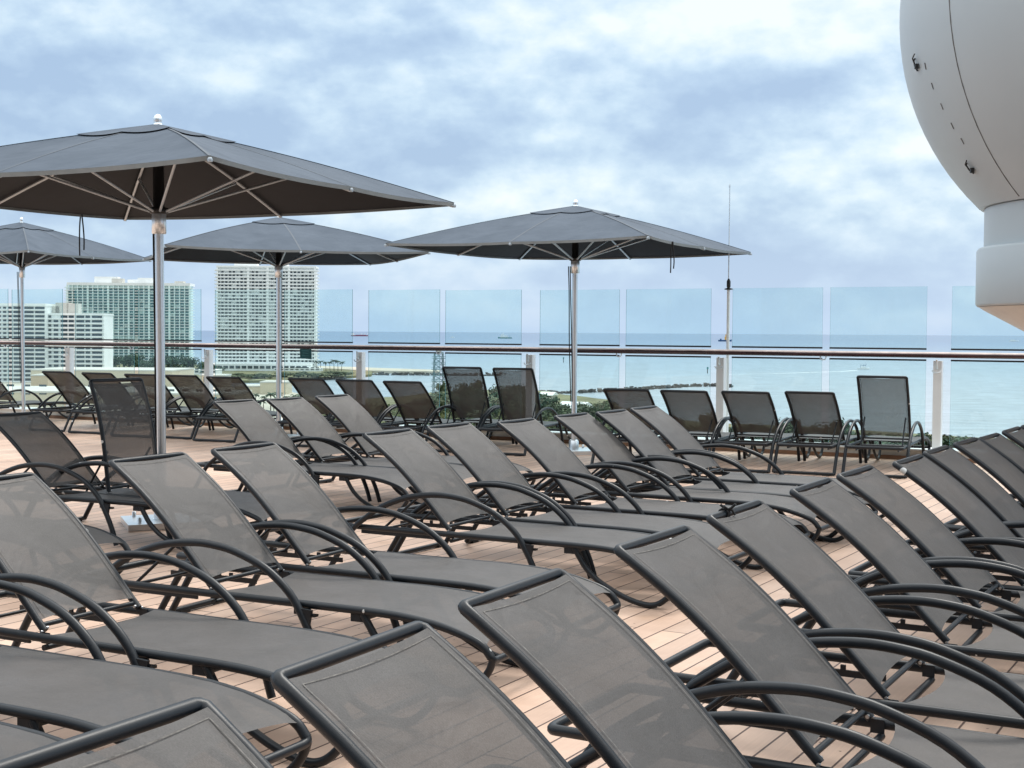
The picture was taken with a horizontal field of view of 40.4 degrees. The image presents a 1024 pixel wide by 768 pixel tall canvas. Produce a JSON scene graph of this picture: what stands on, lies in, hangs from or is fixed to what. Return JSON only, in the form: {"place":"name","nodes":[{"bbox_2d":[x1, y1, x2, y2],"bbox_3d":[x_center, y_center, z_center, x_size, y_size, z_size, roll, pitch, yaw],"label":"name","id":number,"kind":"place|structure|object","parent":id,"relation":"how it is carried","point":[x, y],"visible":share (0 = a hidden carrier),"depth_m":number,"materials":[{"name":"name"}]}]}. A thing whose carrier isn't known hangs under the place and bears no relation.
{"place":"outdoors","nodes":[
{"label":"outdoors","id":0,"kind":"place"},
{"bbox_2d":[0,303,54,381],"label":"apartment block","id":1,"kind":"structure","parent":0,"point":[36,319],"depth_m":964.62,"materials":[{"name":"white concrete"}]},
{"bbox_2d":[0,307,44,380],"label":"window","id":2,"kind":"structure","parent":1,"relation":"in","point":[25,320],"depth_m":964.67,"materials":[{"name":"grey glass"}]},
{"bbox_2d":[30,374,53,385],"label":"terminal building","id":3,"kind":"structure","parent":0,"point":[37,379],"depth_m":800.57,"materials":[{"name":"concrete"}]},
{"bbox_2d":[48,303,113,367],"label":"apartment block","id":4,"kind":"structure","parent":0,"point":[94,325],"depth_m":971.84,"materials":[{"name":"white concrete"}]},
{"bbox_2d":[48,315,101,366],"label":"window","id":5,"kind":"structure","parent":4,"relation":"in","point":[49,316],"depth_m":971.76,"materials":[{"name":"grey glass"}]},
{"bbox_2d":[0,384,174,406],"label":"terminal building","id":6,"kind":"structure","parent":0,"point":[43,392],"depth_m":660.78,"materials":[{"name":"white concrete"}]},
{"bbox_2d":[30,367,194,386],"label":"terminal building","id":7,"kind":"structure","parent":0,"point":[118,372],"depth_m":880.60,"materials":[{"name":"concrete"}]},
{"bbox_2d":[2,382,297,418],"bbox_3d":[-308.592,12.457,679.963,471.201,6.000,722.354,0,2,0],"label":"port ground","id":8,"kind":"structure","parent":0,"point":[267,406],"depth_m":765.29,"materials":[{"name":"concrete"}]},
{"bbox_2d":[169,389,251,408],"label":"terminal building","id":9,"kind":"structure","parent":0,"point":[174,393],"depth_m":640.71,"materials":[{"name":"white concrete"}]},
{"bbox_2d":[117,364,371,382],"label":"spit ground","id":10,"kind":"structure","parent":0,"point":[245,380],"depth_m":1225.52,"materials":[{"name":"plant"}]},
{"bbox_2d":[64,277,194,360],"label":"apartment tower","id":11,"kind":"structure","parent":10,"relation":"on","point":[117,297],"depth_m":1558.88,"materials":[{"name":"white concrete"}]},
{"bbox_2d":[69,288,188,359],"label":"window","id":12,"kind":"structure","parent":11,"relation":"in","point":[187,296],"depth_m":1560.09,"materials":[{"name":"teal glass"}]},
{"bbox_2d":[165,356,185,367],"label":"broadleaf tree","id":13,"kind":"object","parent":10,"relation":"on","point":[174,362],"visible":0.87,"depth_m":1240.53,"materials":[{"name":"green plant"}]},
{"bbox_2d":[213,264,318,370],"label":"apartment tower","id":14,"kind":"structure","parent":10,"relation":"on","point":[244,312],"depth_m":1327.95,"materials":[{"name":"white concrete"}]},
{"bbox_2d":[217,366,306,368],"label":"podium window","id":15,"kind":"structure","parent":14,"relation":"in","point":[237,367],"depth_m":1302.87,"materials":[{"name":"grey glass"}]},
{"bbox_2d":[218,271,313,364],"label":"window","id":16,"kind":"structure","parent":14,"relation":"in","point":[221,271],"depth_m":1329.21,"materials":[{"name":"grey glass"}]},
{"bbox_2d":[274,367,322,370],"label":"club building","id":17,"kind":"structure","parent":10,"relation":"on","point":[303,369],"depth_m":1300.24,"materials":[{"name":"white concrete"}]},
{"bbox_2d":[259,380,291,394],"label":"terminal building","id":18,"kind":"structure","parent":0,"point":[266,386],"depth_m":800.73,"materials":[{"name":"concrete"}]},
{"bbox_2d":[319,366,438,373],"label":"beach ground","id":19,"kind":"structure","parent":0,"point":[389,370],"depth_m":1352.58,"materials":[{"name":"sand"}]},
{"bbox_2d":[0,418,1023,767],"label":"deck","id":20,"kind":"structure","parent":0,"point":[666,630],"depth_m":8.88,"materials":[{"name":"brown wood"}]},
{"bbox_2d":[0,381,78,419],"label":"sun lounger","id":21,"kind":"object","parent":20,"relation":"on","point":[11,402],"visible":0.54,"depth_m":25.68,"materials":[{"name":"black fabric"}]},
{"bbox_2d":[0,721,93,767],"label":"sun lounger","id":22,"kind":"object","parent":20,"relation":"on","point":[15,739],"visible":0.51,"depth_m":4.68,"materials":[{"name":"beige fabric"}]},
{"bbox_2d":[0,524,130,573],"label":"sun lounger","id":23,"kind":"object","parent":20,"relation":"on","point":[100,536],"visible":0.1,"depth_m":9.66,"materials":[{"name":"beige fabric"}]},
{"bbox_2d":[0,217,151,411],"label":"parasol","id":24,"kind":"object","parent":20,"relation":"on","point":[23,245],"visible":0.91,"depth_m":25.15,"materials":[{"name":"fabric"}]},
{"bbox_2d":[31,371,154,431],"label":"sun lounger","id":25,"kind":"object","parent":20,"relation":"on","point":[70,386],"visible":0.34,"depth_m":24.23,"materials":[{"name":"black fabric"}]},
{"bbox_2d":[68,372,197,434],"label":"sun lounger","id":26,"kind":"object","parent":20,"relation":"on","point":[88,376],"visible":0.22,"depth_m":23.53,"materials":[{"name":"black fabric"}]},
{"bbox_2d":[0,411,266,550],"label":"sun lounger","id":27,"kind":"object","parent":20,"relation":"on","point":[43,445],"visible":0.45,"depth_m":11.80,"materials":[{"name":"beige fabric"}]},
{"bbox_2d":[0,697,273,767],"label":"sun lounger","id":28,"kind":"object","parent":20,"relation":"on","point":[197,732],"visible":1,"depth_m":2.59,"materials":[{"name":"grey fabric"}]},
{"bbox_2d":[0,580,311,767],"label":"sun lounger","id":29,"kind":"object","parent":20,"relation":"on","point":[39,689],"visible":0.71,"depth_m":5.32,"materials":[{"name":"beige fabric"}]},
{"bbox_2d":[51,377,281,539],"bbox_3d":[-2.917,0.627,11.737,2.700,1.329,0.793,2,2,28],"label":"sun lounger","id":30,"kind":"object","parent":20,"relation":"on","point":[125,419],"visible":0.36,"depth_m":11.84,"materials":[{"name":"grey fabric"}]},
{"bbox_2d":[124,373,233,430],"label":"sun lounger","id":31,"kind":"object","parent":20,"relation":"on","point":[148,380],"visible":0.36,"depth_m":23.23,"materials":[{"name":"black fabric"}]},
{"bbox_2d":[0,472,386,767],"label":"sun lounger","id":32,"kind":"object","parent":20,"relation":"on","point":[50,548],"visible":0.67,"depth_m":6.47,"materials":[{"name":"beige fabric"}]},
{"bbox_2d":[154,374,275,439],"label":"sun lounger","id":33,"kind":"object","parent":20,"relation":"on","point":[193,391],"visible":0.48,"depth_m":22.83,"materials":[{"name":"black fabric"}]},
{"bbox_2d":[0,114,455,530],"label":"parasol","id":34,"kind":"object","parent":20,"relation":"on","point":[158,173],"visible":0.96,"depth_m":12.60,"materials":[{"name":"fabric"}]},
{"bbox_2d":[192,376,292,442],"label":"sun lounger","id":35,"kind":"object","parent":20,"relation":"on","point":[231,388],"visible":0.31,"depth_m":22.15,"materials":[{"name":"black fabric"}]},
{"bbox_2d":[142,216,430,436],"bbox_3d":[-3.764,-0.944,22.431,3.972,3.660,3.972,0,2,-19],"label":"parasol","id":36,"kind":"object","parent":20,"relation":"on","point":[277,243],"visible":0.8,"depth_m":21.66,"materials":[{"name":"fabric"}]},
{"bbox_2d":[65,452,517,677],"bbox_3d":[-1.125,0.946,7.460,2.700,1.033,0.793,1,2,27],"label":"sun lounger","id":37,"kind":"object","parent":20,"relation":"on","point":[192,505],"visible":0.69,"depth_m":7.54,"materials":[{"name":"beige fabric"}]},
{"bbox_2d":[196,399,428,508],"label":"sun lounger","id":38,"kind":"object","parent":20,"relation":"on","point":[253,421],"visible":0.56,"depth_m":14.14,"materials":[{"name":"beige fabric"}]},
{"bbox_2d":[277,378,397,446],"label":"sun lounger","id":39,"kind":"object","parent":20,"relation":"on","point":[308,390],"visible":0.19,"depth_m":21.31,"materials":[{"name":"black fabric"}]},
{"bbox_2d":[242,397,481,502],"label":"sun lounger","id":40,"kind":"object","parent":20,"relation":"on","point":[302,416],"visible":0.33,"depth_m":14.77,"materials":[{"name":"beige fabric"}]},
{"bbox_2d":[330,379,435,450],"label":"sun lounger","id":41,"kind":"object","parent":20,"relation":"on","point":[367,396],"visible":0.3,"depth_m":20.89,"materials":[{"name":"beige fabric"}]},
{"bbox_2d":[169,442,620,624],"bbox_3d":[-0.730,0.921,8.222,2.700,1.033,0.793,1,2,27],"label":"sun lounger","id":42,"kind":"object","parent":20,"relation":"on","point":[279,483],"visible":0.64,"depth_m":8.36,"materials":[{"name":"beige fabric"}]},
{"bbox_2d":[302,394,535,494],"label":"sun lounger","id":43,"kind":"object","parent":20,"relation":"on","point":[349,413],"visible":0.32,"depth_m":15.43,"materials":[{"name":"beige fabric"}]},
{"bbox_2d":[270,621,571,767],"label":"sun lounger","id":44,"kind":"object","parent":20,"relation":"on","point":[424,695],"visible":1,"depth_m":3.15,"materials":[{"name":"beige fabric"}]},
{"bbox_2d":[374,380,488,451],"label":"sun lounger","id":45,"kind":"object","parent":20,"relation":"on","point":[413,400],"visible":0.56,"depth_m":20.54,"materials":[{"name":"black fabric"}]},
{"bbox_2d":[425,366,513,452],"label":"sun lounger","id":46,"kind":"object","parent":20,"relation":"on","point":[467,392],"visible":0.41,"depth_m":20.76,"materials":[{"name":"grey fabric"}]},
{"bbox_2d":[0,407,974,462],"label":"coaming","id":47,"kind":"object","parent":20,"relation":"on","point":[885,454],"depth_m":20.79,"materials":[{"name":"white paint"}]},
{"bbox_2d":[62,347,73,405],"bbox_3d":[-8.738,-0.110,27.386,0.135,1.252,0.192,2,2,29],"label":"railing post","id":48,"kind":"object","parent":47,"relation":"on","point":[69,359],"visible":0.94,"depth_m":27.36,"materials":[{"name":"metal"}]},
{"bbox_2d":[0,341,1023,359],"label":"handrail","id":49,"kind":"object","parent":48,"relation":"on","point":[621,351],"visible":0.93,"depth_m":21.95,"materials":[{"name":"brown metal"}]},
{"bbox_2d":[215,289,275,341],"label":"glass panel","id":50,"kind":"object","parent":49,"relation":"on","point":[231,341],"visible":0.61,"depth_m":25.52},
{"bbox_2d":[300,349,311,358],"bbox_3d":[-3.628,-0.543,24.447,0.245,0.200,0.015,6,13,28],"label":"notice sign","id":51,"kind":"object","parent":49,"relation":"hanging from","point":[305,353],"visible":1,"depth_m":24.44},
{"bbox_2d":[284,289,352,342],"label":"glass panel","id":52,"kind":"object","parent":49,"relation":"on","point":[316,341],"visible":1,"depth_m":24.54,"materials":[{"name":"glass"}]},
{"bbox_2d":[368,289,439,343],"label":"glass panel","id":53,"kind":"object","parent":49,"relation":"on","point":[399,342],"visible":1,"depth_m":23.67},
{"bbox_2d":[445,290,521,344],"bbox_3d":[-0.477,-1.095,22.866,1.439,0.903,0.030,2,2,29],"label":"glass panel","id":54,"kind":"object","parent":49,"relation":"on","point":[483,343],"visible":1,"depth_m":22.87,"materials":[{"name":"glass"}]},
{"bbox_2d":[539,289,619,345],"bbox_3d":[1.065,-1.047,22.027,1.399,0.890,0.031,2,2,29],"label":"glass panel","id":55,"kind":"object","parent":49,"relation":"on","point":[586,344],"visible":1,"depth_m":21.96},
{"bbox_2d":[625,288,711,347],"bbox_3d":[2.389,-1.012,21.305,1.399,0.890,0.030,2,2,29],"label":"glass panel","id":56,"kind":"object","parent":49,"relation":"on","point":[662,345],"visible":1,"depth_m":21.35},
{"bbox_2d":[732,287,822,348],"bbox_3d":[3.902,-0.971,20.481,1.371,0.890,0.031,2,2,29],"label":"glass panel","id":57,"kind":"object","parent":49,"relation":"on","point":[774,346],"visible":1,"depth_m":20.54,"materials":[{"name":"glass"}]},
{"bbox_2d":[829,286,926,349],"bbox_3d":[5.202,-0.936,19.773,1.371,0.890,0.031,2,2,29],"label":"glass panel","id":58,"kind":"object","parent":49,"relation":"on","point":[877,348],"visible":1,"depth_m":19.79,"materials":[{"name":"glass"}]},
{"bbox_2d":[951,286,1023,350],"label":"glass panel","id":59,"kind":"object","parent":49,"relation":"on","point":[986,349],"visible":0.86,"depth_m":19.05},
{"bbox_2d":[75,347,134,403],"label":"glass panel","id":60,"kind":"object","parent":47,"relation":"on","point":[104,348],"visible":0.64,"depth_m":26.91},
{"bbox_2d":[202,349,212,394],"bbox_3d":[-5.629,-0.027,25.692,0.135,1.252,0.192,2,2,29],"label":"railing post","id":61,"kind":"object","parent":47,"relation":"on","point":[208,362],"visible":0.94,"depth_m":25.67,"materials":[{"name":"metal"}]},
{"bbox_2d":[215,349,274,398],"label":"glass panel","id":62,"kind":"object","parent":47,"relation":"on","point":[236,350],"visible":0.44,"depth_m":25.34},
{"bbox_2d":[284,350,352,397],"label":"glass panel","id":63,"kind":"object","parent":47,"relation":"on","point":[314,351],"visible":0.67,"depth_m":24.48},
{"bbox_2d":[354,351,365,379],"bbox_3d":[-2.639,0.053,24.063,0.135,1.252,0.192,2,2,29],"label":"railing post","id":64,"kind":"object","parent":47,"relation":"on","point":[360,361],"visible":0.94,"depth_m":24.04,"materials":[{"name":"metal"}]},
{"bbox_2d":[368,351,439,415],"bbox_3d":[-1.845,0.077,23.652,1.439,1.255,0.031,2,2,29],"label":"glass panel","id":65,"kind":"object","parent":47,"relation":"on","point":[406,352],"visible":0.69,"depth_m":23.58,"materials":[{"name":"glass"}]},
{"bbox_2d":[445,352,521,390],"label":"glass panel","id":66,"kind":"object","parent":47,"relation":"on","point":[478,353],"visible":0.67,"depth_m":22.94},
{"bbox_2d":[524,353,535,373],"bbox_3d":[0.281,0.131,22.473,0.135,1.252,0.192,2,2,29],"label":"railing post","id":67,"kind":"object","parent":47,"relation":"on","point":[530,361],"visible":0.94,"depth_m":22.44,"materials":[{"name":"metal"}]},
{"bbox_2d":[539,354,619,398],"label":"glass panel","id":68,"kind":"object","parent":47,"relation":"on","point":[577,355],"visible":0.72,"depth_m":22.03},
{"bbox_2d":[625,355,710,438],"bbox_3d":[2.382,0.190,21.350,1.399,1.255,0.030,2,2,29],"label":"glass panel","id":69,"kind":"object","parent":47,"relation":"on","point":[667,356],"visible":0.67,"depth_m":21.34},
{"bbox_2d":[714,356,725,437],"bbox_3d":[3.130,0.207,20.921,0.135,1.252,0.192,2,2,29],"label":"railing post","id":70,"kind":"object","parent":47,"relation":"on","point":[720,366],"visible":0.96,"depth_m":20.90,"materials":[{"name":"metal"}]},
{"bbox_2d":[724,184,732,431],"bbox_3d":[3.264,-1.079,20.985,0.124,3.860,0.124,0,2,0],"label":"whip antenna","id":71,"kind":"object","parent":47,"relation":"on","point":[728,288],"visible":0.94,"depth_m":20.97,"materials":[{"name":"white paint"}]},
{"bbox_2d":[732,356,821,391],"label":"glass panel","id":72,"kind":"object","parent":47,"relation":"on","point":[780,358],"visible":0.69,"depth_m":20.46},
{"bbox_2d":[828,358,925,441],"bbox_3d":[5.194,0.265,19.818,1.371,1.255,0.031,2,2,29],"label":"glass panel","id":73,"kind":"object","parent":47,"relation":"on","point":[875,359],"visible":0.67,"depth_m":19.83,"materials":[{"name":"glass"}]},
{"bbox_2d":[932,359,943,448],"bbox_3d":[5.930,0.282,19.396,0.135,1.252,0.192,2,2,29],"label":"railing post","id":74,"kind":"object","parent":47,"relation":"on","point":[937,409],"visible":0.97,"depth_m":19.38,"materials":[{"name":"metal"}]},
{"bbox_2d":[950,360,1023,401],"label":"glass panel","id":75,"kind":"object","parent":47,"relation":"on","point":[983,361],"visible":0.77,"depth_m":19.08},
{"bbox_2d":[329,428,670,607],"bbox_3d":[0.032,0.875,9.640,2.700,1.027,0.793,2,2,28],"label":"sun lounger","id":76,"kind":"object","parent":20,"relation":"on","point":[434,479],"visible":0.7,"depth_m":9.76,"materials":[{"name":"beige fabric"}]},
{"bbox_2d":[477,367,570,455],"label":"sun lounger","id":77,"kind":"object","parent":20,"relation":"on","point":[518,393],"visible":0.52,"depth_m":20.38,"materials":[{"name":"black fabric"}]},
{"bbox_2d":[384,200,751,454],"bbox_3d":[0.905,-0.826,20.083,3.972,3.660,3.972,2,2,28],"label":"parasol","id":78,"kind":"object","parent":20,"relation":"on","point":[575,234],"visible":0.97,"depth_m":19.74,"materials":[{"name":"fabric"}]},
{"bbox_2d":[393,422,752,574],"bbox_3d":[0.430,0.851,10.383,2.700,1.026,0.793,2,2,29],"label":"sun lounger","id":79,"kind":"object","parent":20,"relation":"on","point":[477,453],"visible":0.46,"depth_m":10.56,"materials":[{"name":"beige fabric"}]},
{"bbox_2d":[464,418,809,569],"bbox_3d":[0.972,0.830,11.124,2.700,1.018,0.793,2,2,29],"label":"sun lounger","id":80,"kind":"object","parent":20,"relation":"on","point":[545,448],"visible":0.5,"depth_m":11.30,"materials":[{"name":"beige fabric"}]},
{"bbox_2d":[590,388,697,464],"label":"sun lounger","id":81,"kind":"object","parent":20,"relation":"on","point":[621,398],"visible":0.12,"depth_m":18.37,"materials":[{"name":"black fabric"}]},
{"bbox_2d":[530,412,837,541],"bbox_3d":[1.466,0.801,12.026,2.700,1.016,0.793,2,2,30],"label":"sun lounger","id":82,"kind":"object","parent":20,"relation":"on","point":[601,442],"visible":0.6,"depth_m":12.07,"materials":[{"name":"grey fabric"}]},
{"bbox_2d":[458,568,931,767],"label":"sun lounger","id":83,"kind":"object","parent":20,"relation":"on","point":[606,679],"visible":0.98,"depth_m":3.86,"materials":[{"name":"beige fabric"}]},
{"bbox_2d":[647,390,752,469],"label":"sun lounger","id":84,"kind":"object","parent":20,"relation":"on","point":[693,412],"visible":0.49,"depth_m":18.16,"materials":[{"name":"beige fabric"}]},
{"bbox_2d":[579,409,877,541],"bbox_3d":[1.859,0.782,12.497,2.700,1.025,0.793,2,2,29],"label":"sun lounger","id":85,"kind":"object","parent":20,"relation":"on","point":[643,440],"visible":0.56,"depth_m":12.69,"materials":[{"name":"grey fabric"}]},
{"bbox_2d":[609,405,884,517],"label":"sun lounger","id":86,"kind":"object","parent":20,"relation":"on","point":[674,434],"visible":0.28,"depth_m":13.55,"materials":[{"name":"beige fabric"}]},
{"bbox_2d":[708,391,810,472],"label":"sun lounger","id":87,"kind":"object","parent":20,"relation":"on","point":[753,414],"visible":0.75,"depth_m":18.07,"materials":[{"name":"grey fabric"}]},
{"bbox_2d":[547,525,1023,767],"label":"sun lounger","id":88,"kind":"object","parent":20,"relation":"on","point":[742,621],"visible":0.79,"depth_m":4.76,"materials":[{"name":"beige fabric"}]},
{"bbox_2d":[772,391,870,475],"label":"sun lounger","id":89,"kind":"object","parent":20,"relation":"on","point":[815,415],"visible":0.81,"depth_m":17.79,"materials":[{"name":"grey fabric"}]},
{"bbox_2d":[663,500,1023,728],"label":"sun lounger","id":90,"kind":"object","parent":20,"relation":"on","point":[821,587],"visible":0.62,"depth_m":5.54,"materials":[{"name":"grey fabric"}]},
{"bbox_2d":[735,478,1023,697],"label":"sun lounger","id":91,"kind":"object","parent":20,"relation":"on","point":[893,557],"visible":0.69,"depth_m":6.53,"materials":[{"name":"beige fabric"}]},
{"bbox_2d":[841,375,930,478],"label":"sun lounger","id":92,"kind":"object","parent":20,"relation":"on","point":[884,406],"visible":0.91,"depth_m":17.65,"materials":[{"name":"beige fabric"}]},
{"bbox_2d":[790,465,1023,628],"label":"sun lounger","id":93,"kind":"object","parent":20,"relation":"on","point":[928,533],"visible":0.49,"depth_m":7.35,"materials":[{"name":"grey fabric"}]},
{"bbox_2d":[848,454,1023,590],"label":"sun lounger","id":94,"kind":"object","parent":20,"relation":"on","point":[975,515],"visible":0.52,"depth_m":8.02,"materials":[{"name":"grey fabric"}]},
{"bbox_2d":[899,0,1023,330],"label":"radome","id":95,"kind":"object","parent":20,"relation":"on","point":[963,63],"visible":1,"depth_m":12.41,"materials":[{"name":"paint"}]},
{"bbox_2d":[906,445,1023,572],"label":"sun lounger","id":96,"kind":"object","parent":20,"relation":"on","point":[996,499],"visible":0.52,"depth_m":8.75,"materials":[{"name":"grey fabric"}]},
{"bbox_2d":[938,437,1023,577],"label":"sun lounger","id":97,"kind":"object","parent":20,"relation":"on","point":[1008,475],"visible":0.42,"depth_m":9.41,"materials":[{"name":"grey fabric"}]},
{"bbox_2d":[940,433,1023,575],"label":"sun lounger","id":98,"kind":"object","parent":20,"relation":"on","point":[1010,451],"visible":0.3,"depth_m":10.10,"materials":[{"name":"grey fabric"}]},
{"bbox_2d":[972,426,1023,552],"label":"sun lounger","id":99,"kind":"object","parent":20,"relation":"on","point":[1016,437],"visible":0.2,"depth_m":10.70,"materials":[{"name":"beige fabric"}]},
{"bbox_2d":[0,0,1023,335],"label":"sky","id":100,"kind":"structure","parent":0,"point":[648,111],"materials":[{"name":"blue"}]},
{"bbox_2d":[120,331,1023,437],"bbox_3d":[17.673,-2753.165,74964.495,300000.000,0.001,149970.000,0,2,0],"label":"sea","id":101,"kind":"structure","parent":0,"point":[987,398],"depth_m":1662.70,"materials":[{"name":"liquid"}]},
{"bbox_2d":[372,371,493,375],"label":"rock jetty","id":102,"kind":"object","parent":101,"relation":"in","point":[423,373],"visible":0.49,"depth_m":1262.05,"materials":[{"name":"stone"}]},
{"bbox_2d":[540,383,732,393],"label":"rock jetty","id":103,"kind":"object","parent":101,"relation":"in","point":[651,387],"visible":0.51,"depth_m":987.30,"materials":[{"name":"stone"}]},
{"bbox_2d":[322,390,1009,439],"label":"park ground","id":104,"kind":"structure","parent":0,"point":[391,401],"depth_m":775.03,"materials":[{"name":"plant"}]},
{"bbox_2d":[430,351,444,393],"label":"lattice tower","id":105,"kind":"structure","parent":104,"relation":"on","point":[442,358],"depth_m":723.90,"materials":[{"name":"metal"}]},
{"bbox_2d":[540,393,559,408],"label":"broadleaf tree","id":106,"kind":"object","parent":104,"relation":"on","point":[548,400],"visible":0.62,"depth_m":623.22,"materials":[{"name":"green plant"}]},
{"bbox_2d":[578,404,596,417],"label":"broadleaf tree","id":107,"kind":"object","parent":104,"relation":"on","point":[586,409],"visible":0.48,"depth_m":565.10,"materials":[{"name":"green plant"}]},
{"bbox_2d":[323,403,1010,444],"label":"scrub","id":108,"kind":"object","parent":104,"relation":"on","point":[443,414],"visible":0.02,"depth_m":594.09,"materials":[{"name":"green plant"}]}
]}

